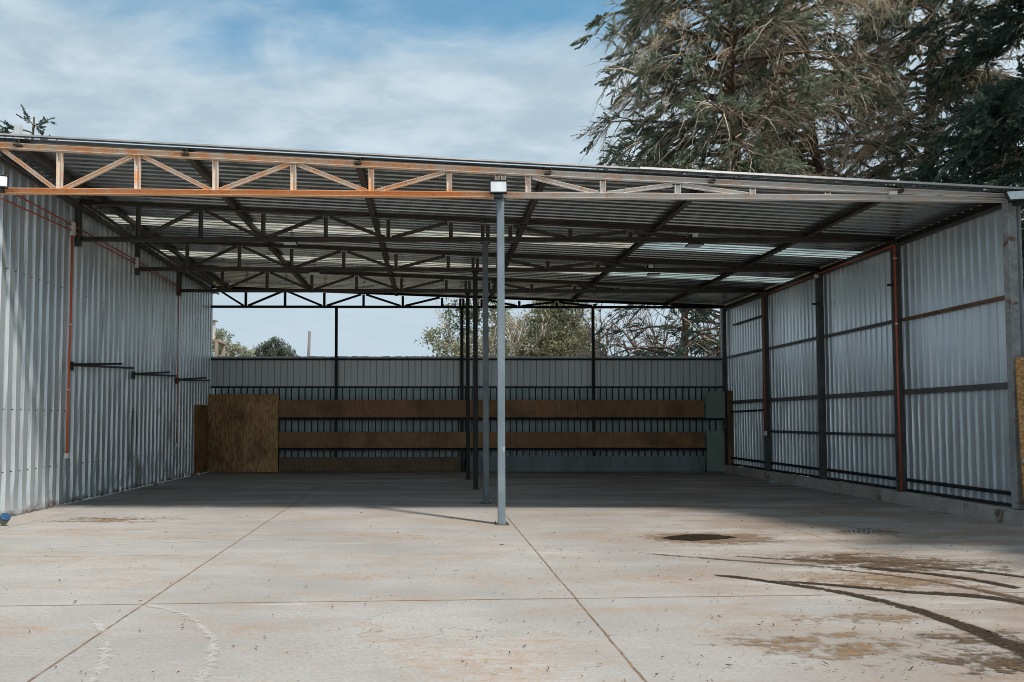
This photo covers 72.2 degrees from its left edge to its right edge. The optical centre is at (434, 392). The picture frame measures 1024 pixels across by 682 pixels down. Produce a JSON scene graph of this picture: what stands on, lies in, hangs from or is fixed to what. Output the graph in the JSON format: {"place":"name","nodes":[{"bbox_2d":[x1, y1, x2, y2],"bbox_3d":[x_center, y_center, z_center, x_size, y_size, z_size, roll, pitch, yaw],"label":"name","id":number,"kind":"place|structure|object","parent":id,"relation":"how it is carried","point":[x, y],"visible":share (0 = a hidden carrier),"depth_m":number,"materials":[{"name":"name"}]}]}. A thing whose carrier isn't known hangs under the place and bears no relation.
{"place":"outdoors","nodes":[
{"label":"outdoors","id":0,"kind":"place"},
{"bbox_2d":[0,471,1023,681],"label":"concrete floor","id":1,"kind":"structure","parent":0,"point":[234,603],"depth_m":6.83,"materials":[{"name":"grey concrete"}]},
{"bbox_2d":[0,513,10,524],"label":"dented can","id":2,"kind":"object","parent":1,"relation":"on","point":[5,518],"visible":1,"depth_m":10.54,"materials":[{"name":"metal"}]},
{"bbox_2d":[0,150,218,514],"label":"sheet metal wall","id":3,"kind":"structure","parent":1,"relation":"on","point":[122,431],"depth_m":14.06,"materials":[{"name":"metal"}]},
{"bbox_2d":[64,221,75,458],"bbox_3d":[-6.927,-1.005,13.231,0.074,4.510,0.130,0,-2,0],"label":"conduit","id":4,"kind":"object","parent":3,"relation":"attached to","point":[72,234],"visible":1,"depth_m":13.24,"materials":[{"name":"orange plastic"}]},
{"bbox_2d":[0,197,178,287],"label":"conduit","id":5,"kind":"object","parent":3,"relation":"attached to","point":[79,234],"visible":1,"depth_m":13.18,"materials":[{"name":"grey metal"}]},
{"bbox_2d":[16,195,178,285],"bbox_3d":[-6.930,-3.092,14.711,0.028,0.128,8.350,0,-2,0],"label":"conduit","id":6,"kind":"object","parent":3,"relation":"attached to","point":[88,234],"visible":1,"depth_m":13.74,"materials":[{"name":"grey metal"}]},
{"bbox_2d":[70,361,133,370],"bbox_3d":[-6.814,-0.498,14.675,0.342,0.273,2.756,0,-2,0],"label":"hinged arm","id":7,"kind":"object","parent":3,"relation":"attached to","point":[100,365],"visible":1,"depth_m":14.13},
{"bbox_2d":[135,257,138,267],"bbox_3d":[-6.925,-3.012,16.210,0.070,0.240,0.088,0,-2,0],"label":"junction box","id":8,"kind":"object","parent":3,"relation":"attached to","point":[137,262],"visible":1,"depth_m":16.17,"materials":[{"name":"white plastic"}]},
{"bbox_2d":[131,371,176,378],"bbox_3d":[-6.814,-0.394,17.378,0.342,0.273,2.666,0,-2,0],"label":"hinged arm","id":9,"kind":"object","parent":3,"relation":"attached to","point":[133,373],"visible":1,"depth_m":16.78},
{"bbox_2d":[175,288,178,446],"bbox_3d":[-6.925,-0.691,18.793,0.060,4.310,0.080,0,-2,0],"label":"conduit","id":10,"kind":"object","parent":3,"relation":"attached to","point":[176,444],"visible":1,"depth_m":18.78,"materials":[{"name":"plastic"}]},
{"bbox_2d":[176,377,209,383],"bbox_3d":[-6.814,-0.314,20.137,0.342,0.273,2.686,0,-2,0],"label":"hinged arm","id":11,"kind":"object","parent":3,"relation":"attached to","point":[188,379],"visible":1,"depth_m":19.56},
{"bbox_2d":[194,405,207,474],"bbox_3d":[-6.965,1.400,20.785,0.020,2.030,1.150,0,-2,0],"label":"plywood sheet","id":12,"kind":"object","parent":3,"relation":"attached to","point":[200,436],"visible":0.89,"depth_m":20.70,"materials":[{"name":"brown wood"}]},
{"bbox_2d":[47,517,183,521],"bbox_3d":[-5.200,2.047,11.227,3.240,0.001,1.200,0,-2,0],"label":"mud stain","id":13,"kind":"object","parent":1,"relation":"on","point":[109,520],"visible":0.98,"depth_m":11.10,"materials":[{"name":"brown soil"}]},
{"bbox_2d":[208,394,243,471],"bbox_3d":[-6.395,1.250,21.416,1.130,2.380,0.018,0,-2,0],"label":"plywood sheet","id":14,"kind":"object","parent":1,"relation":"on","point":[225,431],"visible":1,"depth_m":21.41,"materials":[{"name":"brown wood"}]},
{"bbox_2d":[243,394,278,471],"bbox_3d":[-5.330,1.244,21.391,1.060,2.390,0.018,0,-2,0],"label":"plywood sheet","id":15,"kind":"object","parent":1,"relation":"on","point":[260,450],"visible":1,"depth_m":21.38,"materials":[{"name":"brown wood"}]},
{"bbox_2d":[211,356,722,470],"bbox_3d":[0.950,0.672,21.864,16.300,3.612,0.356,0,-2,0],"label":"metal fence","id":16,"kind":"object","parent":1,"relation":"on","point":[526,378],"visible":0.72,"depth_m":21.83,"materials":[{"name":"metal"}]},
{"bbox_2d":[279,400,703,416],"bbox_3d":[1.752,0.507,21.467,13.095,0.530,0.020,0,-2,0],"label":"plywood board","id":17,"kind":"object","parent":16,"relation":"attached to","point":[513,408],"visible":1,"depth_m":21.46,"materials":[{"name":"brown wood"}]},
{"bbox_2d":[279,432,704,447],"bbox_3d":[1.752,1.461,21.429,13.095,0.490,0.020,0,-2,0],"label":"plywood board","id":18,"kind":"object","parent":16,"relation":"attached to","point":[512,439],"visible":1,"depth_m":21.42,"materials":[{"name":"brown wood"}]},
{"bbox_2d":[706,392,724,417],"bbox_3d":[8.630,0.390,21.417,0.580,0.820,0.030,0,-2,0],"label":"green panel","id":19,"kind":"object","parent":16,"relation":"attached to","point":[715,404],"visible":1,"depth_m":21.40,"materials":[{"name":"green metal"}]},
{"bbox_2d":[0,133,1023,524],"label":"steel shed","id":20,"kind":"structure","parent":1,"relation":"on","point":[220,219],"depth_m":13.59,"materials":[{"name":"metal"}]},
{"bbox_2d":[0,174,8,192],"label":"floodlight","id":21,"kind":"object","parent":20,"relation":"attached to","point":[4,179],"visible":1,"depth_m":10.77,"materials":[{"name":"white glass"}]},
{"bbox_2d":[14,124,24,155],"bbox_3d":[-6.950,-4.211,11.678,0.200,0.520,0.200,0,-2,0],"label":"roof flue","id":22,"kind":"object","parent":20,"relation":"on","point":[18,128],"visible":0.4,"depth_m":11.63,"materials":[{"name":"metal"}]},
{"bbox_2d":[282,226,297,244],"bbox_3d":[-2.815,-3.061,13.554,0.281,0.359,0.200,0,-2,0],"label":"hanging lamp","id":23,"kind":"object","parent":20,"relation":"hanging from","point":[284,242],"visible":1,"depth_m":13.54,"materials":[{"name":"grey metal"}]},
{"bbox_2d":[308,259,320,274],"bbox_3d":[-2.805,-2.938,16.251,0.281,0.359,0.200,0,-2,0],"label":"hanging lamp","id":24,"kind":"object","parent":20,"relation":"hanging from","point":[314,272],"visible":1,"depth_m":16.21,"materials":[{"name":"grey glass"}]},
{"bbox_2d":[279,457,460,471],"bbox_3d":[-1.998,2.217,21.438,5.595,0.450,0.020,0,-2,0],"label":"plywood board","id":25,"kind":"object","parent":20,"relation":"attached to","point":[369,464],"visible":1,"depth_m":21.43,"materials":[{"name":"brown wood"}]},
{"bbox_2d":[490,180,506,198],"bbox_3d":[0.986,-3.142,10.802,0.268,0.268,0.106,0,-2,0],"label":"floodlight","id":26,"kind":"object","parent":20,"relation":"attached to","point":[498,189],"visible":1,"depth_m":10.76,"materials":[{"name":"white glass"}]},
{"bbox_2d":[647,260,660,275],"bbox_3d":[5.095,-2.908,16.250,0.281,0.359,0.200,0,-2,0],"label":"hanging lamp","id":27,"kind":"object","parent":20,"relation":"hanging from","point":[652,274],"visible":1,"depth_m":16.24,"materials":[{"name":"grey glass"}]},
{"bbox_2d":[685,228,703,246],"bbox_3d":[5.050,-3.016,13.552,0.300,0.359,0.200,0,-2,0],"label":"hanging lamp","id":28,"kind":"object","parent":20,"relation":"hanging from","point":[694,244],"visible":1,"depth_m":13.49,"materials":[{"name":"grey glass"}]},
{"bbox_2d":[889,191,897,195],"bbox_3d":[7.150,-3.101,10.869,0.110,0.060,0.058,0,-2,0],"label":"junction box","id":29,"kind":"object","parent":20,"relation":"attached to","point":[892,193],"visible":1,"depth_m":10.85,"materials":[{"name":"white plastic"}]},
{"bbox_2d":[1004,189,1023,205],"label":"floodlight","id":30,"kind":"object","parent":20,"relation":"attached to","point":[1015,197],"visible":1,"depth_m":10.71,"materials":[{"name":"white glass"}]},
{"bbox_2d":[4,509,1023,681],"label":"leaf litter","id":31,"kind":"object","parent":1,"relation":"on","point":[711,614],"visible":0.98,"depth_m":5.83,"materials":[{"name":"brown plant"}]},
{"bbox_2d":[470,456,704,471],"bbox_3d":[4.635,2.202,21.439,7.330,0.480,0.020,0,-2,0],"label":"sheet panel","id":32,"kind":"object","parent":1,"relation":"on","point":[604,463],"visible":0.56,"depth_m":21.43,"materials":[{"name":"grey metal"}]},
{"bbox_2d":[662,534,736,540],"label":"puddle","id":33,"kind":"object","parent":1,"relation":"on","point":[691,537],"visible":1,"depth_m":9.48,"materials":[{"name":"brown liquid"}]},
{"bbox_2d":[646,533,774,543],"bbox_3d":[3.750,1.977,9.448,2.300,0.001,1.150,0,-2,0],"label":"mud stain","id":34,"kind":"object","parent":1,"relation":"on","point":[738,536],"visible":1,"depth_m":9.33,"materials":[{"name":"brown soil"}]},
{"bbox_2d":[706,431,724,471],"bbox_3d":[8.610,1.804,21.360,0.540,1.250,0.030,0,-2,0],"label":"green panel","id":35,"kind":"object","parent":1,"relation":"on","point":[715,452],"visible":1,"depth_m":21.34,"materials":[{"name":"green metal"}]},
{"bbox_2d":[639,552,841,567],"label":"tyre track","id":36,"kind":"structure","parent":1,"relation":"on","point":[749,561],"depth_m":7.86,"materials":[{"name":"black rubber"}]},
{"bbox_2d":[713,632,909,665],"bbox_3d":[2.750,1.795,4.932,2.030,0.001,1.200,0,-2,0],"label":"mud stain","id":37,"kind":"object","parent":1,"relation":"on","point":[850,651],"visible":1,"depth_m":4.94,"materials":[{"name":"brown soil"}]},
{"bbox_2d":[742,556,937,563],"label":"tyre track","id":38,"kind":"structure","parent":1,"relation":"on","point":[854,561],"depth_m":7.87,"materials":[{"name":"black rubber"}]},
{"bbox_2d":[841,529,882,532],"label":"puddle","id":39,"kind":"object","parent":1,"relation":"on","point":[864,531],"visible":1,"depth_m":9.99,"materials":[{"name":"grey liquid"}]},
{"bbox_2d":[796,611,932,622],"bbox_3d":[3.450,1.824,5.651,2.030,0.001,0.630,0,-2,-4],"label":"mud stain","id":40,"kind":"object","parent":1,"relation":"on","point":[904,616],"visible":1,"depth_m":5.64,"materials":[{"name":"brown soil"}]},
{"bbox_2d":[831,528,900,536],"bbox_3d":[6.200,1.998,9.978,1.890,0.001,1.350,0,-2,0],"label":"mud stain","id":41,"kind":"object","parent":1,"relation":"on","point":[867,534],"visible":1,"depth_m":9.91,"materials":[{"name":"brown soil"}]},
{"bbox_2d":[716,575,1023,657],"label":"tyre track","id":42,"kind":"structure","parent":1,"relation":"on","point":[998,640],"depth_m":5.58,"materials":[{"name":"black rubber"}]},
{"bbox_2d":[720,203,1023,526],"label":"sheet metal wall","id":43,"kind":"structure","parent":1,"relation":"on","point":[957,443],"depth_m":13.81,"materials":[{"name":"metal"}]},
{"bbox_2d":[727,391,733,464],"bbox_3d":[9.053,1.086,21.304,0.195,2.260,0.060,0,-2,0],"label":"timber plank","id":44,"kind":"object","parent":43,"relation":"on","point":[730,427],"visible":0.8,"depth_m":21.28,"materials":[{"name":"brown wood"}]},
{"bbox_2d":[762,295,766,435],"bbox_3d":[8.875,-0.738,18.766,0.050,3.800,0.073,0,-2,0],"label":"conduit","id":45,"kind":"object","parent":43,"relation":"attached to","point":[765,432],"visible":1,"depth_m":18.77,"materials":[{"name":"orange plastic"}]},
{"bbox_2d":[764,244,902,490],"bbox_3d":[8.877,-0.391,15.999,0.065,4.745,5.360,0,-2,0],"label":"conduit","id":46,"kind":"object","parent":43,"relation":"attached to","point":[897,359],"visible":1,"depth_m":13.39,"materials":[{"name":"orange plastic"}]},
{"bbox_2d":[779,572,991,588],"bbox_3d":[4.500,1.873,6.880,3.000,0.001,1.300,0,-2,10],"label":"mud stain","id":47,"kind":"object","parent":1,"relation":"on","point":[900,582],"visible":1,"depth_m":6.86,"materials":[{"name":"brown soil"}]},
{"bbox_2d":[765,553,1012,570],"bbox_3d":[5.100,1.911,7.830,3.510,0.001,1.350,0,-2,8],"label":"mud stain","id":48,"kind":"object","parent":1,"relation":"on","point":[847,558],"visible":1,"depth_m":7.82,"materials":[{"name":"brown soil"}]},
{"bbox_2d":[785,581,1023,604],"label":"tyre track","id":49,"kind":"structure","parent":1,"relation":"on","point":[965,595],"depth_m":6.46,"materials":[{"name":"black rubber"}]},
{"bbox_2d":[834,569,1023,599],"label":"tyre track","id":50,"kind":"structure","parent":1,"relation":"on","point":[996,593],"depth_m":6.69,"materials":[{"name":"black rubber"}]},
{"bbox_2d":[861,566,1020,587],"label":"tyre track","id":51,"kind":"structure","parent":1,"relation":"on","point":[968,578],"depth_m":7.11,"materials":[{"name":"black rubber"}]},
{"bbox_2d":[917,649,1023,673],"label":"mud stain","id":52,"kind":"object","parent":1,"relation":"on","point":[944,660],"visible":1,"depth_m":4.63,"materials":[{"name":"brown soil"}]},
{"bbox_2d":[918,629,1023,646],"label":"mud stain","id":53,"kind":"object","parent":1,"relation":"on","point":[967,640],"visible":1,"depth_m":5.12,"materials":[{"name":"brown soil"}]},
{"bbox_2d":[918,566,1023,576],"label":"tyre track","id":54,"kind":"structure","parent":1,"relation":"on","point":[975,571],"depth_m":7.34,"materials":[{"name":"black rubber"}]},
{"bbox_2d":[981,659,1023,672],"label":"mud stain","id":55,"kind":"object","parent":1,"relation":"on","point":[1012,664],"visible":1,"depth_m":4.54,"materials":[{"name":"brown soil"}]},
{"bbox_2d":[1015,357,1023,499],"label":"strand board","id":56,"kind":"object","parent":1,"relation":"on","point":[1019,367],"visible":1,"depth_m":10.53,"materials":[{"name":"wood"}]},
{"bbox_2d":[0,0,1023,356],"label":"sky","id":57,"kind":"structure","parent":0,"point":[475,79],"materials":[{"name":"blue"}]},
{"label":"ground","id":58,"kind":"structure","parent":0,"visible":0},
{"bbox_2d":[0,104,56,139],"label":"conifer tree","id":59,"kind":"object","parent":58,"relation":"on","point":[43,121],"visible":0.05,"depth_m":25.20,"materials":[{"name":"green plant"}]},
{"bbox_2d":[212,319,225,356],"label":"water tank","id":60,"kind":"object","parent":58,"relation":"on","point":[215,342],"visible":0.23,"depth_m":50.02,"materials":[{"name":"concrete"}]},
{"bbox_2d":[212,328,255,356],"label":"broadleaf tree","id":61,"kind":"object","parent":58,"relation":"on","point":[233,348],"visible":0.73,"depth_m":69.99,"materials":[{"name":"green plant"}]},
{"bbox_2d":[251,336,297,356],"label":"broadleaf tree","id":62,"kind":"object","parent":58,"relation":"on","point":[269,350],"visible":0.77,"depth_m":79.81,"materials":[{"name":"green plant"}]},
{"bbox_2d":[307,331,310,355],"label":"utility pole","id":63,"kind":"object","parent":58,"relation":"on","point":[309,343],"visible":0.21,"depth_m":60.12,"materials":[{"name":"grey wood"}]},
{"bbox_2d":[414,297,536,356],"bbox_3d":[2.366,-2.184,40.190,7.093,10.983,4.619,0,-2,0],"label":"broadleaf tree","id":64,"kind":"object","parent":58,"relation":"on","point":[431,337],"visible":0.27,"depth_m":40.00,"materials":[{"name":"green plant"}]},
{"bbox_2d":[428,300,554,356],"bbox_3d":[3.115,-1.112,39.420,7.177,8.665,6.998,0,-2,0],"label":"bare tree","id":65,"kind":"object","parent":58,"relation":"on","point":[516,326],"visible":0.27,"depth_m":38.49,"materials":[{"name":"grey plant"}]},
{"bbox_2d":[507,301,611,356],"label":"broadleaf tree","id":66,"kind":"object","parent":58,"relation":"on","point":[558,339],"visible":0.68,"depth_m":40.32,"materials":[{"name":"green plant"}]},
{"bbox_2d":[568,302,638,356],"bbox_3d":[9.336,-1.268,36.321,5.574,9.491,11.814,-1,-2,16],"label":"bare tree","id":67,"kind":"object","parent":58,"relation":"on","point":[598,343],"visible":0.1,"depth_m":33.84,"materials":[{"name":"brown plant"}]},
{"bbox_2d":[572,304,681,355],"bbox_3d":[9.633,-1.045,37.113,7.019,8.385,6.443,0,-2,0],"label":"bare tree","id":68,"kind":"object","parent":58,"relation":"on","point":[645,339],"visible":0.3,"depth_m":36.84,"materials":[{"name":"grey plant"}]},
{"bbox_2d":[595,304,720,356],"bbox_3d":[9.603,-1.177,26.743,8.039,7.890,6.291,0,-2,0],"label":"conifer tree","id":69,"kind":"object","parent":58,"relation":"on","point":[685,343],"visible":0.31,"depth_m":26.34,"materials":[{"name":"plant"}]},
{"bbox_2d":[653,305,720,356],"bbox_3d":[11.363,-0.800,27.500,5.439,7.200,5.286,0,-2,0],"label":"conifer tree","id":70,"kind":"object","parent":58,"relation":"on","point":[699,342],"visible":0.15,"depth_m":27.18,"materials":[{"name":"green plant"}]},
{"bbox_2d":[665,310,719,356],"bbox_3d":[14.784,-1.276,34.373,5.774,8.610,9.031,2,-3,-42],"label":"bare tree","id":71,"kind":"object","parent":58,"relation":"on","point":[711,347],"visible":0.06,"depth_m":34.71,"materials":[{"name":"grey plant"}]},
{"bbox_2d":[569,0,956,311],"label":"conifer tree","id":72,"kind":"object","parent":58,"relation":"on","point":[699,107],"visible":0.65,"depth_m":26.02,"materials":[{"name":"green plant"}]},
{"bbox_2d":[671,0,982,326],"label":"conifer tree","id":73,"kind":"object","parent":58,"relation":"on","point":[767,94],"visible":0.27,"depth_m":27.52,"materials":[{"name":"green plant"}]},
{"bbox_2d":[803,0,1023,241],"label":"conifer tree","id":74,"kind":"object","parent":58,"relation":"on","point":[901,53],"visible":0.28,"depth_m":27.56,"materials":[{"name":"green plant"}]},
{"bbox_2d":[898,0,1023,295],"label":"conifer tree","id":75,"kind":"object","parent":58,"relation":"on","point":[997,109],"visible":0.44,"depth_m":23.59,"materials":[{"name":"green plant"}]}
]}

